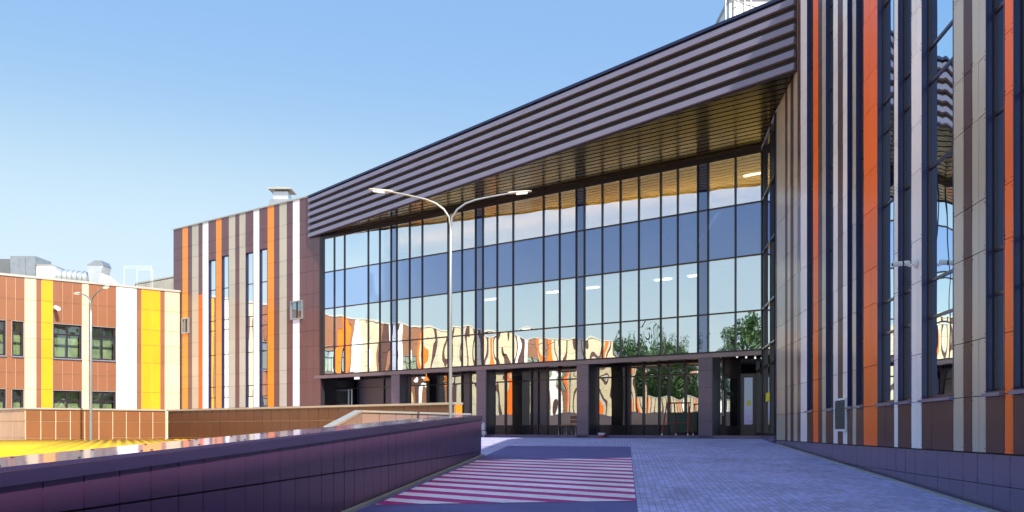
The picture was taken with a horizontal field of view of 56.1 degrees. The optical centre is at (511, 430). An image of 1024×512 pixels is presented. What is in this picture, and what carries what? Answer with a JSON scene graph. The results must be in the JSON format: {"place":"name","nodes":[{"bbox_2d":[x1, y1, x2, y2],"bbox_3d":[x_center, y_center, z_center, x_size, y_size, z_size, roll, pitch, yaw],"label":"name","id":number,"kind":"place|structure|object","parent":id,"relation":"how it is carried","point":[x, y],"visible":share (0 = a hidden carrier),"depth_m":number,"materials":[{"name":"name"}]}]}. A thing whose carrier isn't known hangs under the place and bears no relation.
{"place":"outdoors","nodes":[
{"label":"outdoors","id":0,"kind":"place"},
{"bbox_2d":[0,439,190,456],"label":"corrugated roof","id":1,"kind":"structure","parent":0,"point":[8,448],"depth_m":27.00,"materials":[{"name":"metal"}]},
{"bbox_2d":[74,285,109,440],"bbox_3d":[-16.889,-2.512,38.500,2.962,6.284,0.448,0,0,37],"label":"street lamp","id":2,"kind":"object","parent":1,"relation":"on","point":[90,390],"visible":0.92,"depth_m":38.46,"materials":[{"name":"white metal"}]},
{"bbox_2d":[0,0,723,285],"label":"sky","id":3,"kind":"structure","parent":0,"point":[125,124],"materials":[{"name":"blue"}]},
{"bbox_2d":[165,436,690,438],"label":"plaza paving","id":4,"kind":"structure","parent":0,"point":[565,438],"depth_m":37.63,"materials":[{"name":"grey concrete"}]},
{"bbox_2d":[307,0,796,441],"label":"entrance building","id":5,"kind":"structure","parent":4,"relation":"on","point":[613,273],"depth_m":40.30,"materials":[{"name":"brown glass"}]},
{"bbox_2d":[324,309,332,373],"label":"window","id":6,"kind":"structure","parent":5,"relation":"in","point":[328,313],"depth_m":51.74,"materials":[{"name":"clear glass"}]},
{"bbox_2d":[324,238,332,271],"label":"window","id":7,"kind":"structure","parent":5,"relation":"in","point":[328,243],"depth_m":51.74,"materials":[{"name":"clear glass"}]},
{"bbox_2d":[335,307,343,372],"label":"window","id":8,"kind":"structure","parent":5,"relation":"in","point":[339,312],"depth_m":51.16,"materials":[{"name":"clear glass"}]},
{"bbox_2d":[335,236,343,269],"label":"window","id":9,"kind":"structure","parent":5,"relation":"in","point":[339,241],"depth_m":51.16,"materials":[{"name":"clear glass"}]},
{"bbox_2d":[337,380,356,404],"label":"window","id":10,"kind":"structure","parent":5,"relation":"in","point":[342,396],"depth_m":53.16,"materials":[{"name":"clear glass"}]},
{"bbox_2d":[345,304,366,372],"bbox_3d":[-8.149,-4.775,50.286,1.826,3.510,0.004,0,0,40],"label":"window","id":11,"kind":"structure","parent":5,"relation":"in","point":[355,316],"depth_m":50.28,"materials":[{"name":"clear glass"}]},
{"bbox_2d":[345,231,366,267],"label":"window","id":12,"kind":"structure","parent":5,"relation":"in","point":[356,243],"depth_m":50.28,"materials":[{"name":"clear glass"}]},
{"bbox_2d":[369,303,378,370],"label":"window","id":13,"kind":"structure","parent":5,"relation":"in","point":[373,308],"depth_m":49.40,"materials":[{"name":"clear glass"}]},
{"bbox_2d":[369,229,378,264],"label":"window","id":14,"kind":"structure","parent":5,"relation":"in","point":[373,234],"depth_m":49.40,"materials":[{"name":"clear glass"}]},
{"bbox_2d":[380,301,389,370],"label":"window","id":15,"kind":"structure","parent":5,"relation":"in","point":[384,306],"depth_m":48.90,"materials":[{"name":"clear glass"}]},
{"bbox_2d":[380,226,389,262],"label":"window","id":16,"kind":"structure","parent":5,"relation":"in","point":[384,232],"depth_m":48.87,"materials":[{"name":"clear glass"}]},
{"bbox_2d":[397,299,408,369],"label":"window","id":17,"kind":"structure","parent":5,"relation":"in","point":[402,305],"depth_m":48.02,"materials":[{"name":"clear glass"}]},
{"bbox_2d":[397,223,408,259],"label":"window","id":18,"kind":"structure","parent":5,"relation":"in","point":[402,229],"depth_m":48.03,"materials":[{"name":"clear glass"}]},
{"bbox_2d":[410,298,420,368],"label":"window","id":19,"kind":"structure","parent":5,"relation":"in","point":[415,303],"depth_m":47.48,"materials":[{"name":"clear glass"}]},
{"bbox_2d":[410,220,420,257],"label":"window","id":20,"kind":"structure","parent":5,"relation":"in","point":[415,227],"depth_m":47.47,"materials":[{"name":"clear glass"}]},
{"bbox_2d":[410,377,425,402],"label":"window","id":21,"kind":"structure","parent":5,"relation":"in","point":[417,394],"depth_m":49.64,"materials":[{"name":"clear glass"}]},
{"bbox_2d":[428,376,436,402],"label":"window","id":22,"kind":"structure","parent":5,"relation":"in","point":[432,390],"depth_m":48.95,"materials":[{"name":"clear glass"}]},
{"bbox_2d":[423,294,446,367],"bbox_3d":[-3.731,-4.775,46.605,1.710,3.510,0.009,0,0,40],"label":"window","id":23,"kind":"structure","parent":5,"relation":"in","point":[434,307],"depth_m":46.60,"materials":[{"name":"clear glass"}]},
{"bbox_2d":[423,215,446,255],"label":"window","id":24,"kind":"structure","parent":5,"relation":"in","point":[434,229],"depth_m":46.60,"materials":[{"name":"clear glass"}]},
{"bbox_2d":[439,376,446,402],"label":"window","id":25,"kind":"structure","parent":5,"relation":"in","point":[442,379],"depth_m":48.49,"materials":[{"name":"clear glass"}]},
{"bbox_2d":[449,212,460,250],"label":"window","id":26,"kind":"structure","parent":5,"relation":"in","point":[456,223],"depth_m":45.69,"materials":[{"name":"clear glass"}]},
{"bbox_2d":[452,293,460,366],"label":"window","id":27,"kind":"structure","parent":5,"relation":"in","point":[456,297],"depth_m":45.69,"materials":[{"name":"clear glass"}]},
{"bbox_2d":[452,375,460,401],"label":"window","id":28,"kind":"structure","parent":5,"relation":"in","point":[456,389],"depth_m":47.88,"materials":[{"name":"clear glass"}]},
{"bbox_2d":[463,291,474,365],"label":"window","id":29,"kind":"structure","parent":5,"relation":"in","point":[468,297],"depth_m":45.16,"materials":[{"name":"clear glass"}]},
{"bbox_2d":[463,210,474,248],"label":"window","id":30,"kind":"structure","parent":5,"relation":"in","point":[468,216],"depth_m":45.16,"materials":[{"name":"clear glass"}]},
{"bbox_2d":[471,374,475,414],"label":"window","id":31,"kind":"structure","parent":5,"relation":"in","point":[473,376],"depth_m":47.15,"materials":[{"name":"clear glass"}]},
{"bbox_2d":[483,288,495,364],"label":"window","id":32,"kind":"structure","parent":5,"relation":"in","point":[489,295],"depth_m":44.36,"materials":[{"name":"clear glass"}]},
{"bbox_2d":[483,206,495,245],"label":"window","id":33,"kind":"structure","parent":5,"relation":"in","point":[489,213],"depth_m":44.36,"materials":[{"name":"clear glass"}]},
{"bbox_2d":[495,373,503,424],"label":"window","id":34,"kind":"structure","parent":5,"relation":"in","point":[499,387],"depth_m":46.06,"materials":[{"name":"clear glass"}]},
{"bbox_2d":[498,286,511,363],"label":"window","id":35,"kind":"structure","parent":5,"relation":"in","point":[504,293],"depth_m":43.75,"materials":[{"name":"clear glass"}]},
{"bbox_2d":[498,202,511,242],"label":"window","id":36,"kind":"structure","parent":5,"relation":"in","point":[504,210],"depth_m":43.74,"materials":[{"name":"clear glass"}]},
{"bbox_2d":[506,371,529,424],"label":"window","id":37,"kind":"structure","parent":5,"relation":"in","point":[517,393],"depth_m":45.35,"materials":[{"name":"clear glass"}]},
{"bbox_2d":[514,282,542,362],"bbox_3d":[0.724,-4.775,42.890,1.703,3.510,0.007,0,0,40],"label":"window","id":38,"kind":"structure","parent":5,"relation":"in","point":[528,298],"depth_m":42.87,"materials":[{"name":"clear glass"}]},
{"bbox_2d":[514,196,542,240],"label":"window","id":39,"kind":"structure","parent":5,"relation":"in","point":[528,213],"depth_m":42.87,"materials":[{"name":"clear glass"}]},
{"bbox_2d":[544,280,558,360],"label":"window","id":40,"kind":"structure","parent":5,"relation":"in","point":[551,288],"depth_m":42.05,"materials":[{"name":"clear glass"}]},
{"bbox_2d":[544,193,558,235],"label":"window","id":41,"kind":"structure","parent":5,"relation":"in","point":[551,202],"depth_m":42.05,"materials":[{"name":"clear glass"}]},
{"bbox_2d":[548,370,557,424],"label":"window","id":42,"kind":"structure","parent":5,"relation":"in","point":[552,374],"depth_m":43.99,"materials":[{"name":"clear glass"}]},
{"bbox_2d":[560,278,574,359],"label":"window","id":43,"kind":"structure","parent":5,"relation":"in","point":[567,286],"depth_m":41.49,"materials":[{"name":"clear glass"}]},
{"bbox_2d":[560,190,574,232],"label":"window","id":44,"kind":"structure","parent":5,"relation":"in","point":[567,199],"depth_m":41.49,"materials":[{"name":"clear glass"}]},
{"bbox_2d":[560,369,576,424],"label":"window","id":45,"kind":"structure","parent":5,"relation":"in","point":[568,388],"depth_m":43.43,"materials":[{"name":"clear glass"}]},
{"bbox_2d":[585,275,600,358],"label":"window","id":46,"kind":"structure","parent":5,"relation":"in","point":[592,283],"depth_m":40.65,"materials":[{"name":"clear glass"}]},
{"bbox_2d":[585,185,600,228],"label":"window","id":47,"kind":"structure","parent":5,"relation":"in","point":[592,194],"depth_m":40.62,"materials":[{"name":"clear glass"}]},
{"bbox_2d":[603,273,618,357],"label":"window","id":48,"kind":"structure","parent":5,"relation":"in","point":[610,281],"depth_m":40.04,"materials":[{"name":"clear glass"}]},
{"bbox_2d":[603,181,618,225],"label":"window","id":49,"kind":"structure","parent":5,"relation":"in","point":[610,190],"depth_m":40.04,"materials":[{"name":"clear glass"}]},
{"bbox_2d":[599,367,624,424],"bbox_3d":[4.367,-1.485,41.932,1.433,2.530,0.007,0,0,40],"label":"window","id":50,"kind":"structure","parent":5,"relation":"in","point":[611,390],"depth_m":41.92,"materials":[{"name":"clear glass"}]},
{"bbox_2d":[621,270,637,356],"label":"window","id":51,"kind":"structure","parent":5,"relation":"in","point":[629,280],"depth_m":39.47,"materials":[{"name":"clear glass"}]},
{"bbox_2d":[621,177,637,222],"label":"window","id":52,"kind":"structure","parent":5,"relation":"in","point":[629,187],"depth_m":39.47,"materials":[{"name":"clear glass"}]},
{"bbox_2d":[631,366,641,424],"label":"window","id":53,"kind":"structure","parent":5,"relation":"in","point":[636,382],"depth_m":41.12,"materials":[{"name":"clear glass"}]},
{"bbox_2d":[639,268,659,355],"bbox_3d":[5.578,-4.775,38.852,0.993,3.510,0.004,0,0,40],"label":"window","id":54,"kind":"structure","parent":5,"relation":"in","point":[649,279],"depth_m":38.87,"materials":[{"name":"clear glass"}]},
{"bbox_2d":[639,173,659,219],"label":"window","id":55,"kind":"structure","parent":5,"relation":"in","point":[649,185],"depth_m":38.86,"materials":[{"name":"clear glass"}]},
{"bbox_2d":[645,365,657,424],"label":"window","id":56,"kind":"structure","parent":5,"relation":"in","point":[651,383],"depth_m":40.64,"materials":[{"name":"clear glass"}]},
{"bbox_2d":[660,365,666,424],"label":"window","id":57,"kind":"structure","parent":5,"relation":"in","point":[663,368],"depth_m":40.28,"materials":[{"name":"clear glass"}]},
{"bbox_2d":[661,266,676,353],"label":"window","id":58,"kind":"structure","parent":5,"relation":"in","point":[668,274],"depth_m":38.26,"materials":[{"name":"clear glass"}]},
{"bbox_2d":[661,170,676,216],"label":"window","id":59,"kind":"structure","parent":5,"relation":"in","point":[668,179],"depth_m":38.27,"materials":[{"name":"clear glass"}]},
{"bbox_2d":[670,364,683,411],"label":"window","id":60,"kind":"structure","parent":5,"relation":"in","point":[677,381],"depth_m":39.85,"materials":[{"name":"clear glass"}]},
{"bbox_2d":[678,263,696,352],"bbox_3d":[6.911,-4.775,37.737,0.855,3.510,0.002,0,0,40],"label":"window","id":61,"kind":"structure","parent":5,"relation":"in","point":[687,273],"depth_m":37.74,"materials":[{"name":"clear glass"}]},
{"bbox_2d":[678,166,696,213],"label":"window","id":62,"kind":"structure","parent":5,"relation":"in","point":[687,177],"depth_m":37.74,"materials":[{"name":"clear glass"}]},
{"bbox_2d":[686,363,698,423],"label":"window","id":63,"kind":"structure","parent":5,"relation":"in","point":[691,380],"depth_m":39.39,"materials":[{"name":"clear glass"}]},
{"bbox_2d":[709,258,733,351],"bbox_3d":[8.040,-4.775,36.797,1.116,3.510,0.008,0,0,40],"label":"window","id":64,"kind":"structure","parent":5,"relation":"in","point":[721,272],"depth_m":36.81,"materials":[{"name":"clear glass"}]},
{"bbox_2d":[709,158,733,208],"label":"window","id":65,"kind":"structure","parent":5,"relation":"in","point":[721,173],"depth_m":36.80,"materials":[{"name":"clear glass"}]},
{"bbox_2d":[723,359,740,434],"bbox_3d":[8.735,-1.300,38.219,0.752,3.020,0.185,0,0,40],"label":"door","id":66,"kind":"structure","parent":5,"relation":"in","point":[731,367],"depth_m":38.20,"materials":[{"name":"black glass"}]},
{"bbox_2d":[724,0,755,19],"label":"rooftop railing","id":67,"kind":"object","parent":5,"relation":"on","point":[734,7],"visible":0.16,"depth_m":35.96,"materials":[{"name":"metal"}]},
{"bbox_2d":[715,0,770,23],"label":"roof plant box","id":68,"kind":"object","parent":5,"relation":"on","point":[756,3],"visible":0.05,"depth_m":38.50,"materials":[{"name":"metal"}]},
{"bbox_2d":[736,255,760,349],"bbox_3d":[8.911,-4.775,36.074,1.068,3.510,0.005,0,0,40],"label":"window","id":69,"kind":"structure","parent":5,"relation":"in","point":[748,269],"depth_m":36.09,"materials":[{"name":"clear glass"}]},
{"bbox_2d":[736,153,760,203],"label":"window","id":70,"kind":"structure","parent":5,"relation":"in","point":[748,168],"depth_m":36.09,"materials":[{"name":"clear glass"}]},
{"bbox_2d":[741,373,755,434],"bbox_3d":[9.307,-1.010,37.797,0.585,2.420,0.060,0,0,28],"label":"door","id":71,"kind":"structure","parent":5,"relation":"in","point":[748,381],"depth_m":37.78,"materials":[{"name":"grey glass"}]},
{"bbox_2d":[766,366,769,432],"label":"window","id":72,"kind":"structure","parent":5,"relation":"in","point":[767,368],"depth_m":34.09,"materials":[{"name":"clear glass"}]},
{"bbox_2d":[766,304,769,364],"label":"window","id":73,"kind":"structure","parent":5,"relation":"in","point":[768,307],"depth_m":34.08,"materials":[{"name":"clear glass"}]},
{"bbox_2d":[766,245,769,303],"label":"window","id":74,"kind":"structure","parent":5,"relation":"in","point":[768,249],"depth_m":34.08,"materials":[{"name":"clear glass"}]},
{"bbox_2d":[355,446,637,511],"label":"asphalt lane","id":75,"kind":"structure","parent":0,"point":[544,452],"depth_m":14.39,"materials":[{"name":"asphalt"}]},
{"bbox_2d":[376,458,635,504],"bbox_3d":[0.510,0.907,19.332,3.833,0.394,10.802,0,0,7],"label":"red road marking","id":76,"kind":"object","parent":75,"relation":"on","point":[457,501],"visible":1,"depth_m":17.34,"materials":[{"name":"paint"}]},
{"bbox_2d":[384,458,635,503],"bbox_3d":[0.510,0.903,19.332,3.833,0.394,10.802,0,0,7],"label":"white road marking","id":77,"kind":"object","parent":75,"relation":"on","point":[514,494],"visible":1,"depth_m":17.49,"materials":[{"name":"paint"}]},
{"bbox_2d":[354,439,988,511],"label":"ramp paving","id":78,"kind":"structure","parent":0,"point":[717,475],"depth_m":18.02,"materials":[{"name":"grey concrete"}]},
{"bbox_2d":[0,415,484,511],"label":"ramp parapet","id":79,"kind":"structure","parent":78,"relation":"on","point":[349,468],"depth_m":10.14,"materials":[{"name":"purple tile"}]},
{"bbox_2d":[775,443,999,511],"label":"kerb","id":80,"kind":"structure","parent":78,"relation":"on","point":[945,496],"depth_m":17.23,"materials":[{"name":"grey concrete"}]},
{"bbox_2d":[661,402,696,434],"bbox_3d":[6.723,-0.453,38.628,1.253,1.327,0.753,0,0,40],"label":"folding trestle","id":81,"kind":"object","parent":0,"point":[683,422],"visible":0.92,"depth_m":38.81,"materials":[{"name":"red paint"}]},
{"label":"ground","id":82,"kind":"structure","parent":0,"visible":0},
{"bbox_2d":[0,408,26,439],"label":"parapet wall","id":83,"kind":"structure","parent":82,"relation":"on","point":[13,421],"depth_m":40.74,"materials":[{"name":"tile"}]},
{"bbox_2d":[0,273,180,439],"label":"school building","id":84,"kind":"structure","parent":82,"relation":"on","point":[44,354],"depth_m":57.41,"materials":[{"name":"orange tile"}]},
{"bbox_2d":[0,320,6,356],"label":"window","id":85,"kind":"structure","parent":84,"relation":"in","point":[2,322],"depth_m":54.41,"materials":[{"name":"glass"}]},
{"bbox_2d":[11,389,23,407],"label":"window","id":86,"kind":"structure","parent":84,"relation":"in","point":[15,393],"depth_m":55.00,"materials":[{"name":"glass"}]},
{"bbox_2d":[11,320,23,357],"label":"window","id":87,"kind":"structure","parent":84,"relation":"in","point":[15,325],"depth_m":55.00,"materials":[{"name":"glass"}]},
{"bbox_2d":[0,256,50,275],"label":"rooftop ventilation unit","id":88,"kind":"object","parent":84,"relation":"on","point":[23,265],"visible":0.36,"depth_m":63.50,"materials":[{"name":"metal"}]},
{"bbox_2d":[36,264,65,277],"bbox_3d":[-30.988,-9.827,64.550,1.058,2.274,2.000,0,0,0],"label":"white roof cabinet","id":89,"kind":"object","parent":84,"relation":"on","point":[45,270],"visible":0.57,"depth_m":63.60,"materials":[{"name":"metal"}]},
{"bbox_2d":[53,390,81,407],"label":"window","id":90,"kind":"structure","parent":84,"relation":"in","point":[61,398],"depth_m":57.08,"materials":[{"name":"glass"}]},
{"bbox_2d":[53,323,81,359],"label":"window","id":91,"kind":"structure","parent":84,"relation":"in","point":[65,336],"depth_m":57.08,"materials":[{"name":"glass"}]},
{"bbox_2d":[53,268,88,280],"bbox_3d":[-29.221,-9.776,64.300,2.635,2.171,1.000,0,0,0],"label":"ventilation duct","id":92,"kind":"object","parent":84,"relation":"on","point":[70,274],"visible":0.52,"depth_m":63.91,"materials":[{"name":"silver metal"}]},
{"bbox_2d":[86,260,118,283],"bbox_3d":[-27.284,-10.477,64.350,1.905,1.566,1.300,0,0,0],"label":"exhaust hood","id":93,"kind":"object","parent":92,"relation":"attached to","point":[98,270],"visible":0.79,"depth_m":63.70,"materials":[{"name":"silver metal"}]},
{"bbox_2d":[89,326,116,361],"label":"window","id":94,"kind":"structure","parent":84,"relation":"in","point":[102,337],"depth_m":58.42,"materials":[{"name":"glass"}]},
{"bbox_2d":[92,391,115,408],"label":"window","id":95,"kind":"structure","parent":84,"relation":"in","point":[100,399],"depth_m":58.42,"materials":[{"name":"glass"}]},
{"bbox_2d":[135,276,173,289],"bbox_3d":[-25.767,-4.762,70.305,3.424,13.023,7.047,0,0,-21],"label":"roof block","id":96,"kind":"structure","parent":84,"relation":"on","point":[164,283],"depth_m":68.59,"materials":[{"name":"grey concrete"}]},
{"bbox_2d":[25,408,166,439],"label":"parapet wall","id":97,"kind":"structure","parent":82,"relation":"on","point":[72,423],"depth_m":41.90,"materials":[{"name":"brown tile"}]},
{"bbox_2d":[172,196,365,408],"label":"striped block","id":98,"kind":"structure","parent":82,"relation":"on","point":[247,283],"depth_m":56.33,"materials":[{"name":"multicoloured metal"}]},
{"bbox_2d":[208,259,215,408],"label":"window","id":99,"kind":"structure","parent":98,"relation":"in","point":[211,263],"depth_m":58.90,"materials":[{"name":"clear glass"}]},
{"bbox_2d":[222,255,228,407],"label":"window","id":100,"kind":"structure","parent":98,"relation":"in","point":[225,259],"depth_m":58.02,"materials":[{"name":"clear glass"}]},
{"bbox_2d":[246,252,253,407],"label":"window","id":101,"kind":"structure","parent":98,"relation":"in","point":[249,256],"depth_m":56.45,"materials":[{"name":"clear glass"}]},
{"bbox_2d":[259,248,267,406],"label":"window","id":102,"kind":"structure","parent":98,"relation":"in","point":[263,253],"depth_m":55.58,"materials":[{"name":"clear glass"}]},
{"bbox_2d":[268,187,296,204],"bbox_3d":[-14.581,-13.954,60.950,1.452,2.867,1.600,0,0,0],"label":"roof vent","id":103,"kind":"object","parent":98,"relation":"on","point":[281,194],"visible":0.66,"depth_m":60.50,"materials":[{"name":"silver metal"}]},
{"bbox_2d":[167,402,462,439],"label":"parapet wall","id":104,"kind":"structure","parent":82,"relation":"on","point":[200,423],"depth_m":39.44,"materials":[{"name":"brown tile"}]},
{"bbox_2d":[324,410,470,426],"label":"stair parapet","id":105,"kind":"structure","parent":82,"relation":"on","point":[360,416],"depth_m":27.52,"materials":[{"name":"stone"}]},
{"bbox_2d":[369,188,531,414],"bbox_3d":[-1.728,-3.068,27.000,4.571,7.395,0.328,0,0,-2],"label":"street lamp","id":106,"kind":"object","parent":82,"relation":"on","point":[450,281],"visible":0.95,"depth_m":26.96,"materials":[{"name":"white metal"}]},
{"bbox_2d":[775,0,1023,511],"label":"striped wing","id":107,"kind":"structure","parent":82,"relation":"on","point":[899,130],"depth_m":18.02,"materials":[{"name":"metal"}]},
{"bbox_2d":[804,0,813,412],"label":"window","id":108,"kind":"structure","parent":107,"relation":"in","point":[810,259],"depth_m":26.70,"materials":[{"name":"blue glass"}]},
{"bbox_2d":[823,0,833,410],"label":"window","id":109,"kind":"structure","parent":107,"relation":"in","point":[829,3],"depth_m":24.33,"materials":[{"name":"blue glass"}]},
{"bbox_2d":[844,0,853,408],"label":"window","id":110,"kind":"structure","parent":107,"relation":"in","point":[850,370],"depth_m":22.10,"materials":[{"name":"glass"}]},
{"bbox_2d":[853,0,864,407],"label":"window","id":111,"kind":"structure","parent":107,"relation":"in","point":[860,273],"depth_m":21.30,"materials":[{"name":"black glass"}]},
{"bbox_2d":[874,0,894,406],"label":"window","id":112,"kind":"structure","parent":107,"relation":"in","point":[885,8],"depth_m":19.47,"materials":[{"name":"blue glass"}]},
{"bbox_2d":[894,0,911,404],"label":"window","id":113,"kind":"structure","parent":107,"relation":"in","point":[904,6],"depth_m":18.11,"materials":[{"name":"blue glass"}]},
{"bbox_2d":[918,0,955,402],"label":"window","id":114,"kind":"structure","parent":107,"relation":"in","point":[937,16],"depth_m":16.35,"materials":[{"name":"blue glass"}]},
{"bbox_2d":[981,0,1006,396],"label":"window","id":115,"kind":"structure","parent":107,"relation":"in","point":[995,9],"depth_m":13.83,"materials":[{"name":"blue glass"}]},
{"bbox_2d":[1008,0,1023,394],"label":"window","id":116,"kind":"structure","parent":107,"relation":"in","point":[1018,5],"depth_m":12.92,"materials":[{"name":"blue glass"}]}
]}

